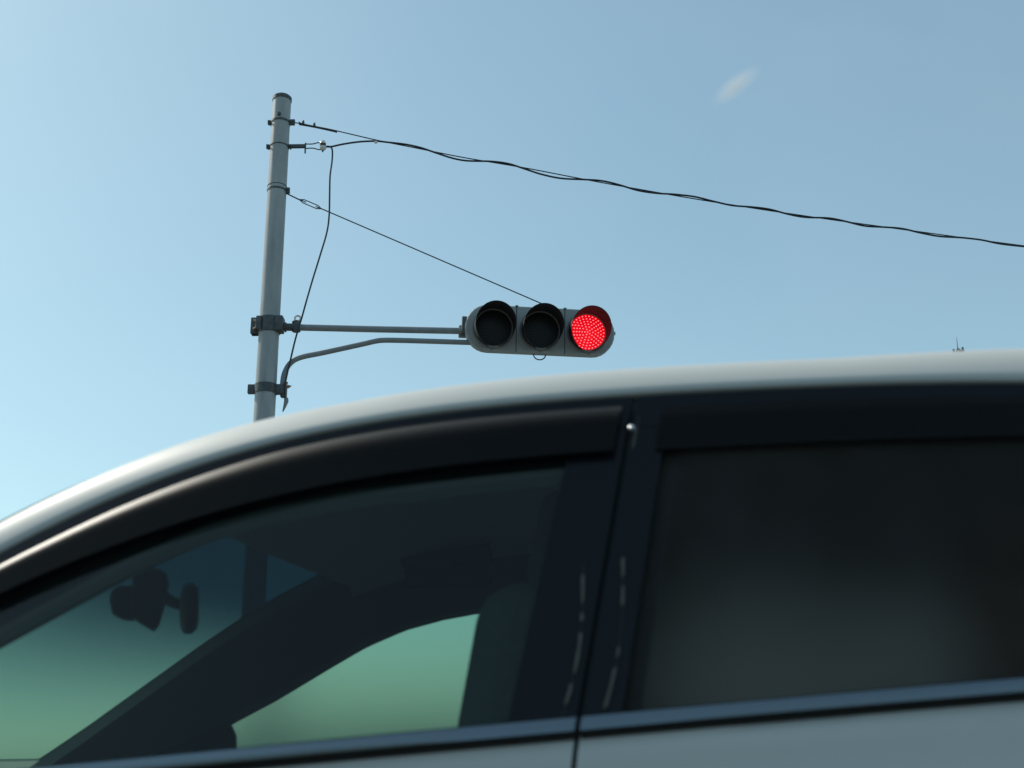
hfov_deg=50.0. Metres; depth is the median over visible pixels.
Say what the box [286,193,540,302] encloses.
stay wire
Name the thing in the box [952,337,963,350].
antenna mast
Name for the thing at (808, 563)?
white car
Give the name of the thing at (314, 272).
drop cable
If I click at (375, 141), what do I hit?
overhead cable
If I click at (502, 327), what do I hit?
traffic light
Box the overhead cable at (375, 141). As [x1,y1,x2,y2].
[295,120,1023,246]
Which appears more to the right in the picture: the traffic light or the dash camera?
the traffic light
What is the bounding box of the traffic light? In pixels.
[458,300,615,359]
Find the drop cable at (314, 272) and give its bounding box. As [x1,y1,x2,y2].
[284,146,332,393]
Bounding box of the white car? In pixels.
[0,349,1023,767]
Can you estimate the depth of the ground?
213.04 m
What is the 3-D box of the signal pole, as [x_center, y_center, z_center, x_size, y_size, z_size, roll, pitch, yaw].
[-1.367,0.609,10.006,2.143,7.392,0.214,1,-19,-5]
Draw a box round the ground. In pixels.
[0,761,37,767]
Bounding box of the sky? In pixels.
[0,0,1023,520]
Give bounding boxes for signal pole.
[247,92,470,421]
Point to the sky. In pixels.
(135, 134)
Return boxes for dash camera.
[110,567,168,630]

